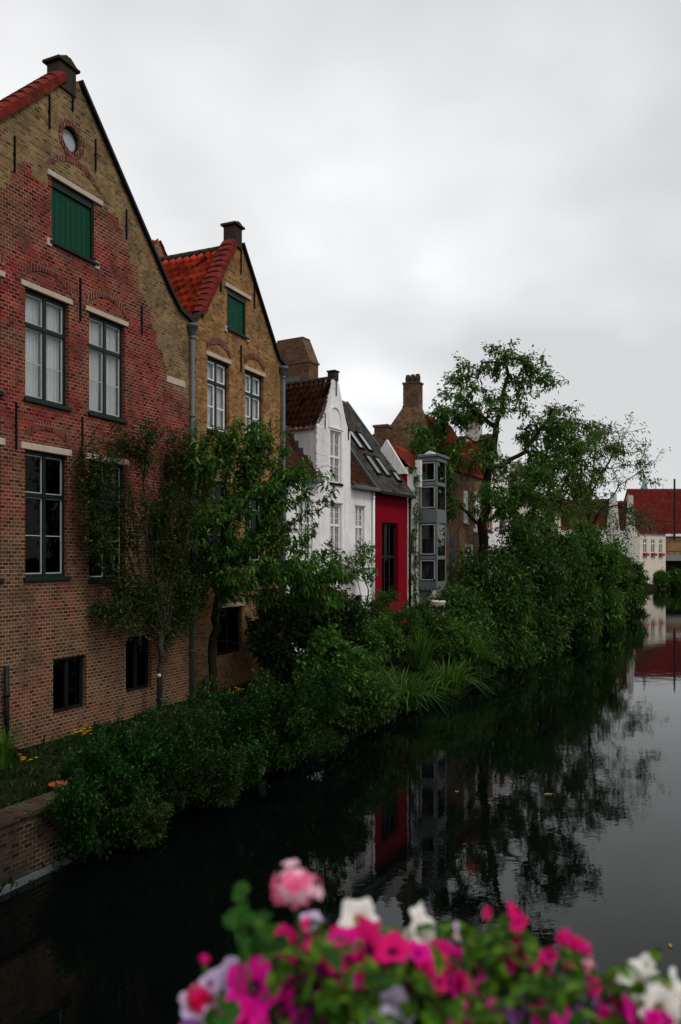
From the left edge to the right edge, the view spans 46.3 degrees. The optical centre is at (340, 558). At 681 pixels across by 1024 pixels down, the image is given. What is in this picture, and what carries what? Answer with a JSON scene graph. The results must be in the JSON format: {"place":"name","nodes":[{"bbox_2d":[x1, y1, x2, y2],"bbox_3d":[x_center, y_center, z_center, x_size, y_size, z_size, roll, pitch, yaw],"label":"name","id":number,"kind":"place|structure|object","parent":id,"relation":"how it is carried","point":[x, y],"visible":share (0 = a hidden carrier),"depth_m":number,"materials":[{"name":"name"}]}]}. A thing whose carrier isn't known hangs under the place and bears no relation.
{"place":"outdoors","nodes":[
{"label":"outdoors","id":0,"kind":"place"},
{"bbox_2d":[185,953,240,1023],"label":"geranium","id":1,"kind":"object","parent":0,"point":[230,1010],"visible":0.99,"depth_m":0.88,"materials":[{"name":"pink plant"}]},
{"bbox_2d":[179,911,323,1023],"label":"petunia plant","id":2,"kind":"object","parent":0,"point":[215,980],"visible":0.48,"depth_m":0.93,"materials":[{"name":"purple plant"}]},
{"bbox_2d":[223,859,323,1023],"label":"geranium","id":3,"kind":"object","parent":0,"point":[239,917],"visible":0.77,"depth_m":0.89,"materials":[{"name":"pink plant"}]},
{"bbox_2d":[218,914,431,1023],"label":"petunia plant","id":4,"kind":"object","parent":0,"point":[364,937],"visible":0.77,"depth_m":0.89,"materials":[{"name":"pink plant"}]},
{"bbox_2d":[0,584,659,893],"bbox_3d":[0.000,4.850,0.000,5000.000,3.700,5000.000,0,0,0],"label":"ground","id":5,"kind":"structure","parent":0,"point":[651,587],"depth_m":17.27,"materials":[{"name":"green plant"}]},
{"bbox_2d":[0,717,34,769],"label":"fern tuft","id":6,"kind":"object","parent":5,"relation":"on","point":[6,754],"visible":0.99,"depth_m":14.81,"materials":[{"name":"green plant"}]},
{"bbox_2d":[19,754,37,763],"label":"yellow flowers","id":7,"kind":"object","parent":5,"relation":"on","point":[23,759],"visible":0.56,"depth_m":15.27,"materials":[{"name":"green plant"}]},
{"bbox_2d":[0,791,76,895],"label":"quay wall","id":8,"kind":"structure","parent":5,"relation":"on","point":[29,828],"depth_m":12.41,"materials":[{"name":"brick"}]},
{"bbox_2d":[48,781,67,789],"bbox_3d":[-4.818,3.876,13.600,0.330,0.090,0.330,0,0,0],"label":"clay bowl","id":9,"kind":"object","parent":8,"relation":"on","point":[51,784],"visible":0.44,"depth_m":13.60,"materials":[{"name":"orange ceramic"}]},
{"bbox_2d":[42,766,113,864],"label":"feathery bush","id":10,"kind":"object","parent":5,"relation":"on","point":[80,838],"visible":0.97,"depth_m":12.74,"materials":[{"name":"green plant"}]},
{"bbox_2d":[72,725,91,741],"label":"yellow flowers","id":11,"kind":"object","parent":5,"relation":"on","point":[84,733],"visible":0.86,"depth_m":17.01,"materials":[{"name":"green plant"}]},
{"bbox_2d":[0,54,197,751],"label":"gabled brick house","id":12,"kind":"structure","parent":5,"relation":"on","point":[97,328],"depth_m":17.37,"materials":[{"name":"red brick"}]},
{"bbox_2d":[0,255,4,395],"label":"window","id":13,"kind":"structure","parent":12,"relation":"in","point":[2,261],"depth_m":15.60,"materials":[{"name":"green paint"}]},
{"bbox_2d":[0,423,4,582],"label":"window","id":14,"kind":"structure","parent":12,"relation":"in","point":[2,440],"depth_m":15.58,"materials":[{"name":"green paint"}]},
{"bbox_2d":[21,422,71,581],"bbox_3d":[-6.235,-1.205,16.749,0.291,3.330,1.420,0,0,24],"label":"window","id":15,"kind":"structure","parent":12,"relation":"in","point":[44,473],"depth_m":16.72,"materials":[{"name":"green paint"}]},
{"bbox_2d":[21,263,72,411],"bbox_3d":[-6.257,-4.685,16.775,0.351,2.970,1.450,0,0,24],"label":"window","id":16,"kind":"structure","parent":12,"relation":"in","point":[42,335],"depth_m":16.77,"materials":[{"name":"green paint"}]},
{"bbox_2d":[53,655,82,713],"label":"basement window","id":17,"kind":"structure","parent":12,"relation":"in","point":[68,671],"depth_m":17.38,"materials":[{"name":"black glass"}]},
{"bbox_2d":[58,120,84,158],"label":"round window","id":18,"kind":"structure","parent":12,"relation":"in","point":[70,144],"depth_m":17.42,"materials":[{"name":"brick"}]},
{"bbox_2d":[86,290,128,423],"bbox_3d":[-5.496,-4.705,18.483,0.350,2.970,1.450,0,0,24],"label":"window","id":19,"kind":"structure","parent":12,"relation":"in","point":[105,337],"depth_m":18.48,"materials":[{"name":"green paint"}]},
{"bbox_2d":[86,435,128,583],"bbox_3d":[-5.467,-1.155,18.475,0.291,3.430,1.460,0,0,24],"label":"window","id":20,"kind":"structure","parent":12,"relation":"in","point":[94,578],"depth_m":18.47,"materials":[{"name":"green paint"}]},
{"bbox_2d":[126,635,147,691],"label":"basement window","id":21,"kind":"structure","parent":12,"relation":"in","point":[136,650],"depth_m":19.53,"materials":[{"name":"black glass"}]},
{"bbox_2d":[48,726,150,849],"bbox_3d":[-4.186,3.922,13.808,1.707,2.019,1.991,0,0,-24],"label":"feathery bush","id":22,"kind":"object","parent":5,"relation":"on","point":[102,750],"visible":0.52,"depth_m":13.55,"materials":[{"name":"green plant"}]},
{"bbox_2d":[89,765,174,852],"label":"feathery bush","id":23,"kind":"object","parent":5,"relation":"on","point":[145,827],"visible":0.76,"depth_m":13.68,"materials":[{"name":"green plant"}]},
{"bbox_2d":[85,719,183,820],"bbox_3d":[-3.852,3.952,14.922,1.919,1.997,1.917,0,0,0],"label":"feathery bush","id":24,"kind":"object","parent":5,"relation":"on","point":[139,752],"visible":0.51,"depth_m":14.72,"materials":[{"name":"green plant"}]},
{"bbox_2d":[64,409,247,708],"bbox_3d":[-4.217,0.115,19.429,1.855,7.187,6.085,0,0,29],"label":"twiggy tree","id":25,"kind":"object","parent":5,"relation":"on","point":[197,598],"visible":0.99,"depth_m":18.59,"materials":[{"name":"green plant"}]},
{"bbox_2d":[157,674,161,722],"bbox_3d":[-4.327,3.382,19.000,0.111,1.290,0.111,0,0,-23],"label":"garden post","id":26,"kind":"object","parent":5,"relation":"on","point":[159,688],"visible":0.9,"depth_m":18.95,"materials":[{"name":"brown wood"}]},
{"bbox_2d":[152,238,167,256],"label":"house","id":27,"kind":"structure","parent":5,"relation":"on","point":[159,247],"depth_m":29.34,"materials":[{"name":"brown brick"}]},
{"bbox_2d":[131,695,235,812],"bbox_3d":[-3.053,3.799,15.748,2.110,2.294,1.996,0,0,-11],"label":"feathery bush","id":28,"kind":"object","parent":5,"relation":"on","point":[191,722],"visible":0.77,"depth_m":15.52,"materials":[{"name":"green plant"}]},
{"bbox_2d":[158,741,251,812],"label":"feathery bush","id":29,"kind":"object","parent":5,"relation":"on","point":[231,772],"visible":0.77,"depth_m":15.64,"materials":[{"name":"green plant"}]},
{"bbox_2d":[159,221,287,698],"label":"gabled brick house","id":30,"kind":"structure","parent":5,"relation":"on","point":[241,366],"depth_m":23.54,"materials":[{"name":"brown brick"}]},
{"bbox_2d":[206,337,231,436],"bbox_3d":[-3.588,-4.920,22.795,0.370,2.760,1.300,0,0,24],"label":"window","id":31,"kind":"structure","parent":30,"relation":"in","point":[216,371],"depth_m":22.81,"materials":[{"name":"green paint"}]},
{"bbox_2d":[207,476,231,564],"bbox_3d":[-3.537,-1.080,22.772,0.260,2.520,1.340,0,0,24],"label":"window","id":32,"kind":"structure","parent":30,"relation":"in","point":[218,492],"depth_m":22.76,"materials":[{"name":"green paint"}]},
{"bbox_2d":[217,602,244,655],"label":"window","id":33,"kind":"structure","parent":30,"relation":"in","point":[229,631],"depth_m":23.49,"materials":[{"name":"glass"}]},
{"bbox_2d":[244,497,260,564],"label":"window","id":34,"kind":"structure","parent":30,"relation":"in","point":[254,504],"depth_m":24.88,"materials":[{"name":"green paint"}]},
{"bbox_2d":[244,353,264,443],"bbox_3d":[-2.762,-4.965,24.644,0.368,2.770,1.270,0,0,24],"label":"window","id":35,"kind":"structure","parent":30,"relation":"in","point":[252,382],"depth_m":24.66,"materials":[{"name":"green paint"}]},
{"bbox_2d":[259,589,273,673],"bbox_3d":[-2.401,2.390,25.448,0.096,2.820,1.190,0,0,24],"label":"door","id":36,"kind":"structure","parent":30,"relation":"in","point":[260,665],"depth_m":25.57,"materials":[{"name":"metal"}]},
{"bbox_2d":[175,670,274,788],"bbox_3d":[-2.486,3.703,17.186,2.217,2.585,2.110,0,0,0],"label":"feathery bush","id":37,"kind":"object","parent":5,"relation":"on","point":[230,715],"visible":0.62,"depth_m":16.82,"materials":[{"name":"green plant"}]},
{"bbox_2d":[177,416,364,695],"bbox_3d":[-1.872,-0.145,21.420,5.102,7.649,3.395,0,0,0],"label":"broadleaf tree","id":38,"kind":"object","parent":5,"relation":"on","point":[270,570],"visible":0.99,"depth_m":21.28,"materials":[{"name":"green plant"}]},
{"bbox_2d":[234,665,319,775],"bbox_3d":[-1.467,3.692,18.527,2.067,2.579,1.998,0,0,0],"label":"feathery bush","id":39,"kind":"object","parent":5,"relation":"on","point":[284,753],"visible":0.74,"depth_m":18.08,"materials":[{"name":"green plant"}]},
{"bbox_2d":[238,584,325,688],"bbox_3d":[-1.610,2.275,23.179,2.682,3.345,2.637,0,0,-15],"label":"leafy shrub","id":40,"kind":"object","parent":5,"relation":"on","point":[280,663],"visible":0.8,"depth_m":22.72,"materials":[{"name":"green plant"}]},
{"bbox_2d":[281,581,328,651],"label":"leafy shrub","id":41,"kind":"object","parent":5,"relation":"on","point":[297,598],"visible":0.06,"depth_m":24.59,"materials":[{"name":"green plant"}]},
{"bbox_2d":[280,663,351,761],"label":"feathery bush","id":42,"kind":"object","parent":5,"relation":"on","point":[326,708],"visible":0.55,"depth_m":19.42,"materials":[{"name":"green plant"}]},
{"bbox_2d":[305,584,343,621],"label":"leafy shrub","id":43,"kind":"object","parent":5,"relation":"on","point":[326,592],"visible":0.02,"depth_m":24.27,"materials":[{"name":"green plant"}]},
{"bbox_2d":[277,336,379,655],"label":"whitewashed house","id":44,"kind":"structure","parent":5,"relation":"on","point":[316,423],"depth_m":29.52,"materials":[{"name":"white paint"}]},
{"bbox_2d":[299,499,313,563],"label":"window","id":45,"kind":"structure","parent":44,"relation":"in","point":[303,507],"depth_m":27.57,"materials":[{"name":"white paint"}]},
{"bbox_2d":[329,430,343,485],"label":"window","id":46,"kind":"structure","parent":44,"relation":"in","point":[333,456],"depth_m":29.33,"materials":[{"name":"white paint"}]},
{"bbox_2d":[329,501,343,562],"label":"window","id":47,"kind":"structure","parent":44,"relation":"in","point":[333,525],"depth_m":29.50,"materials":[{"name":"white paint"}]},
{"bbox_2d":[342,539,377,615],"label":"climbing rose","id":48,"kind":"object","parent":44,"relation":"attached to","point":[362,559],"visible":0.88,"depth_m":29.78,"materials":[{"name":"green plant"}]},
{"bbox_2d":[354,504,365,562],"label":"window","id":49,"kind":"structure","parent":44,"relation":"in","point":[358,510],"depth_m":30.87,"materials":[{"name":"white paint"}]},
{"bbox_2d":[291,617,374,727],"bbox_3d":[-0.182,3.090,21.557,2.340,2.967,2.067,0,0,0],"label":"leafy shrub","id":50,"kind":"object","parent":5,"relation":"on","point":[329,645],"visible":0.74,"depth_m":21.25,"materials":[{"name":"green plant"}]},
{"bbox_2d":[312,586,373,653],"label":"leafy shrub","id":51,"kind":"object","parent":5,"relation":"on","point":[352,616],"visible":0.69,"depth_m":23.23,"materials":[{"name":"green plant"}]},
{"bbox_2d":[323,699,364,732],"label":"leafy shrub","id":52,"kind":"object","parent":5,"relation":"on","point":[345,721],"visible":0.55,"depth_m":21.75,"materials":[{"name":"green plant"}]},
{"bbox_2d":[312,654,401,735],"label":"leafy shrub","id":53,"kind":"object","parent":5,"relation":"on","point":[376,699],"visible":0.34,"depth_m":22.24,"materials":[{"name":"green plant"}]},
{"bbox_2d":[340,644,396,692],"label":"fern clump","id":54,"kind":"object","parent":5,"relation":"on","point":[375,664],"visible":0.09,"depth_m":24.13,"materials":[{"name":"green plant"}]},
{"bbox_2d":[348,608,406,666],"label":"leafy shrub","id":55,"kind":"object","parent":5,"relation":"on","point":[380,635],"visible":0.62,"depth_m":25.84,"materials":[{"name":"green plant"}]},
{"bbox_2d":[342,400,415,648],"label":"red plaster house","id":56,"kind":"structure","parent":5,"relation":"on","point":[394,493],"depth_m":33.59,"materials":[{"name":"paint"}]},
{"bbox_2d":[382,523,394,600],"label":"window","id":57,"kind":"structure","parent":56,"relation":"in","point":[388,529],"depth_m":33.28,"materials":[{"name":"black glass"}]},
{"bbox_2d":[364,691,404,723],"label":"leafy shrub","id":58,"kind":"object","parent":5,"relation":"on","point":[395,703],"visible":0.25,"depth_m":23.81,"materials":[{"name":"green plant"}]},
{"bbox_2d":[362,586,422,666],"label":"clipped shrub","id":59,"kind":"object","parent":5,"relation":"on","point":[408,626],"visible":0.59,"depth_m":29.06,"materials":[{"name":"green plant"}]},
{"bbox_2d":[366,654,420,702],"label":"blade tuft","id":60,"kind":"object","parent":5,"relation":"on","point":[382,676],"visible":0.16,"depth_m":24.01,"materials":[{"name":"green plant"}]},
{"bbox_2d":[380,439,449,639],"bbox_3d":[1.545,-0.125,38.039,7.500,10.250,5.060,0,0,27],"label":"bay window house","id":61,"kind":"structure","parent":5,"relation":"on","point":[431,543],"depth_m":35.74,"materials":[{"name":"paint"}]},
{"bbox_2d":[407,462,424,606],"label":"wall ivy","id":62,"kind":"object","parent":61,"relation":"attached to","point":[414,538],"depth_m":35.13,"materials":[{"name":"green plant"}]},
{"bbox_2d":[417,451,449,589],"bbox_3d":[4.170,-1.730,36.358,1.300,6.260,1.840,0,0,27],"label":"bay window","id":63,"kind":"structure","parent":61,"relation":"in","point":[432,551],"depth_m":35.78,"materials":[{"name":"grey glass"}]},
{"bbox_2d":[376,661,461,715],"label":"blade tuft","id":64,"kind":"object","parent":5,"relation":"on","point":[414,702],"visible":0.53,"depth_m":25.71,"materials":[{"name":"green plant"}]},
{"bbox_2d":[401,620,453,671],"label":"blade tuft","id":65,"kind":"object","parent":5,"relation":"on","point":[419,654],"visible":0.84,"depth_m":29.32,"materials":[{"name":"green plant"}]},
{"bbox_2d":[373,374,482,597],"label":"brown brick house","id":66,"kind":"structure","parent":5,"relation":"on","point":[461,530],"depth_m":40.10,"materials":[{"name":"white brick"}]},
{"bbox_2d":[450,535,454,588],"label":"window","id":67,"kind":"structure","parent":66,"relation":"in","point":[452,537],"depth_m":40.09,"materials":[{"name":"glass"}]},
{"bbox_2d":[463,491,469,524],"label":"window","id":68,"kind":"structure","parent":66,"relation":"in","point":[465,492],"depth_m":42.04,"materials":[{"name":"white paint"}]},
{"bbox_2d":[465,544,472,577],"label":"window","id":69,"kind":"structure","parent":66,"relation":"in","point":[471,548],"depth_m":42.80,"materials":[{"name":"white paint"}]},
{"bbox_2d":[473,492,479,532],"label":"window","id":70,"kind":"structure","parent":66,"relation":"in","point":[477,517],"depth_m":43.76,"materials":[{"name":"white paint"}]},
{"bbox_2d":[412,605,443,625],"bbox_3d":[3.639,2.770,33.223,1.500,1.660,0.072,0,0,-20],"label":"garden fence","id":71,"kind":"object","parent":5,"relation":"on","point":[441,607],"visible":0.14,"depth_m":33.31,"materials":[{"name":"brown wood"}]},
{"bbox_2d":[403,599,458,654],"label":"leafy shrub","id":72,"kind":"object","parent":5,"relation":"on","point":[427,617],"visible":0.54,"depth_m":31.95,"materials":[{"name":"green plant"}]},
{"bbox_2d":[407,654,496,695],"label":"blade tuft","id":73,"kind":"object","parent":5,"relation":"on","point":[448,679],"visible":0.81,"depth_m":28.76,"materials":[{"name":"green plant"}]},
{"bbox_2d":[402,579,510,670],"bbox_3d":[5.051,3.052,34.132,4.494,4.321,4.467,0,0,13],"label":"bank tree","id":74,"kind":"object","parent":5,"relation":"on","point":[459,605],"visible":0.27,"depth_m":34.06,"materials":[{"name":"green plant"}]},
{"bbox_2d":[435,619,491,665],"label":"leafy shrub","id":75,"kind":"object","parent":5,"relation":"on","point":[473,650],"visible":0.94,"depth_m":31.69,"materials":[{"name":"green plant"}]},
{"bbox_2d":[438,411,508,587],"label":"white gabled house","id":76,"kind":"structure","parent":5,"relation":"on","point":[475,433],"depth_m":47.51,"materials":[{"name":"paint"}]},
{"bbox_2d":[487,503,493,532],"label":"window","id":77,"kind":"structure","parent":76,"relation":"in","point":[488,524],"depth_m":46.19,"materials":[{"name":"grey glass"}]},
{"bbox_2d":[434,638,527,670],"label":"blade tuft","id":78,"kind":"object","parent":5,"relation":"on","point":[479,662],"visible":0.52,"depth_m":32.13,"materials":[{"name":"green plant"}]},
{"bbox_2d":[441,543,549,673],"bbox_3d":[6.929,2.251,37.063,5.345,6.177,5.970,0,0,25],"label":"bank tree","id":79,"kind":"object","parent":5,"relation":"on","point":[504,598],"visible":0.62,"depth_m":36.78,"materials":[{"name":"green plant"}]},
{"bbox_2d":[398,338,606,570],"bbox_3d":[7.937,-3.447,39.571,11.516,15.150,4.860,0,0,-16],"label":"ash tree","id":80,"kind":"object","parent":5,"relation":"on","point":[487,494],"visible":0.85,"depth_m":39.60,"materials":[{"name":"green plant"}]},
{"bbox_2d":[487,513,574,656],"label":"bank tree","id":81,"kind":"object","parent":5,"relation":"on","point":[543,559],"visible":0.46,"depth_m":42.26,"materials":[{"name":"green plant"}]},
{"bbox_2d":[507,462,559,587],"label":"brown roofed house","id":82,"kind":"structure","parent":5,"relation":"on","point":[521,510],"depth_m":78.98,"materials":[{"name":"beige paint"}]},
{"bbox_2d":[510,513,611,643],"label":"bank tree","id":83,"kind":"object","parent":5,"relation":"on","point":[586,624],"visible":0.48,"depth_m":47.67,"materials":[{"name":"green plant"}]},
{"bbox_2d":[506,399,629,538],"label":"slim tree","id":84,"kind":"object","parent":5,"relation":"on","point":[576,485],"visible":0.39,"depth_m":53.48,"materials":[{"name":"green plant"}]},
{"bbox_2d":[560,493,619,548],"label":"step gabled house","id":85,"kind":"structure","parent":5,"relation":"on","point":[613,502],"depth_m":92.33,"materials":[{"name":"paint"}]},
{"bbox_2d":[559,511,632,627],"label":"bank tree","id":86,"kind":"object","parent":5,"relation":"on","point":[611,610],"visible":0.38,"depth_m":56.69,"materials":[{"name":"green plant"}]},
{"bbox_2d":[552,412,671,582],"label":"slim tree","id":87,"kind":"object","parent":5,"relation":"on","point":[606,509],"visible":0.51,"depth_m":65.42,"materials":[{"name":"green plant"}]},
{"bbox_2d":[583,539,646,615],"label":"bank tree","id":88,"kind":"object","parent":5,"relation":"on","point":[632,602],"visible":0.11,"depth_m":68.94,"materials":[{"name":"green plant"}]},
{"bbox_2d":[617,495,634,559],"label":"step gabled house","id":89,"kind":"structure","parent":5,"relation":"on","point":[631,549],"depth_m":106.96,"materials":[{"name":"paint"}]},
{"bbox_2d":[621,553,651,606],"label":"bank tree","id":90,"kind":"object","parent":5,"relation":"on","point":[639,581],"visible":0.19,"depth_m":83.28,"materials":[{"name":"green plant"}]},
{"bbox_2d":[641,478,647,488],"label":"church spire","id":91,"kind":"structure","parent":5,"relation":"on","point":[643,484],"depth_m":171.64,"materials":[{"name":"teal paint"}]},
{"bbox_2d":[634,509,666,588],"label":"canal inn","id":92,"kind":"structure","parent":5,"relation":"on","point":[651,551],"depth_m":130.68,"materials":[{"name":"beige paint"}]},
{"bbox_2d":[643,539,649,555],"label":"window","id":93,"kind":"structure","parent":92,"relation":"in","point":[644,542],"depth_m":129.00,"materials":[{"name":"white paint"}]},
{"bbox_2d":[651,539,656,555],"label":"window","id":94,"kind":"structure","parent":92,"relation":"in","point":[652,540],"depth_m":130.59,"materials":[{"name":"white paint"}]},
{"bbox_2d":[659,540,664,555],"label":"window","id":95,"kind":"structure","parent":92,"relation":"in","point":[660,541],"depth_m":132.22,"materials":[{"name":"white paint"}]},
{"bbox_2d":[653,567,672,588],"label":"bank bush","id":96,"kind":"object","parent":5,"relation":"on","point":[661,578],"visible":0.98,"depth_m":130.37,"materials":[{"name":"green plant"}]},
{"bbox_2d":[666,555,680,587],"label":"canal bridge","id":97,"kind":"structure","parent":5,"relation":"on","point":[674,561],"depth_m":136.40,"materials":[{"name":"concrete"}]},
{"bbox_2d":[667,567,680,588],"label":"bank bush","id":98,"kind":"object","parent":5,"relation":"on","point":[675,575],"visible":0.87,"depth_m":130.73,"materials":[{"name":"green plant"}]},
{"bbox_2d":[0,588,680,1023],"bbox_3d":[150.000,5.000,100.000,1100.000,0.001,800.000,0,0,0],"label":"water","id":99,"kind":"structure","parent":0,"point":[546,798],"depth_m":13.85,"materials":[{"name":"black liquid"}]},
{"bbox_2d":[0,0,680,500],"label":"sky","id":100,"kind":"structure","parent":0,"point":[411,185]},
{"bbox_2d":[338,897,498,1001],"bbox_3d":[0.095,0.622,0.976,0.215,0.399,0.212,0,0,0],"label":"petunia plant","id":101,"kind":"object","parent":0,"point":[422,928],"visible":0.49,"depth_m":0.98,"materials":[{"name":"white plant"}]},
{"bbox_2d":[382,900,590,1023],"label":"petunia plant","id":102,"kind":"object","parent":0,"point":[517,952],"visible":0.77,"depth_m":0.92,"materials":[{"name":"green plant"}]},
{"bbox_2d":[317,921,675,1023],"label":"petunia plant","id":103,"kind":"object","parent":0,"point":[394,1005],"visible":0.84,"depth_m":0.86,"materials":[{"name":"purple plant"}]},
{"bbox_2d":[525,927,620,1023],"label":"flowers","id":104,"kind":"object","parent":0,"point":[561,936],"visible":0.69,"depth_m":0.94,"materials":[{"name":"pink plant"}]},
{"bbox_2d":[588,946,680,1023],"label":"petunia plant","id":105,"kind":"object","parent":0,"point":[645,989],"visible":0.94,"depth_m":0.93,"materials":[{"name":"white plant"}]},
{"bbox_2d":[624,479,680,554],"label":"brick hall","id":106,"kind":"structure","parent":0,"point":[666,503],"depth_m":155.50,"materials":[{"name":"red tile"}]},
{"bbox_3d":[4.185,3.060,34.100,1.000,1.600,1.800,0,0,27],"label":"garden step","id":107,"kind":"object","parent":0,"visible":0},
{"bbox_2d":[431,600,445,607],"bbox_3d":[4.160,2.015,33.900,0.660,0.470,0.660,0,0,0],"label":"garden tub","id":108,"kind":"object","parent":107,"relation":"on","point":[437,603],"visible":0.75,"depth_m":33.65,"materials":[{"name":"beige paint"}]}
]}

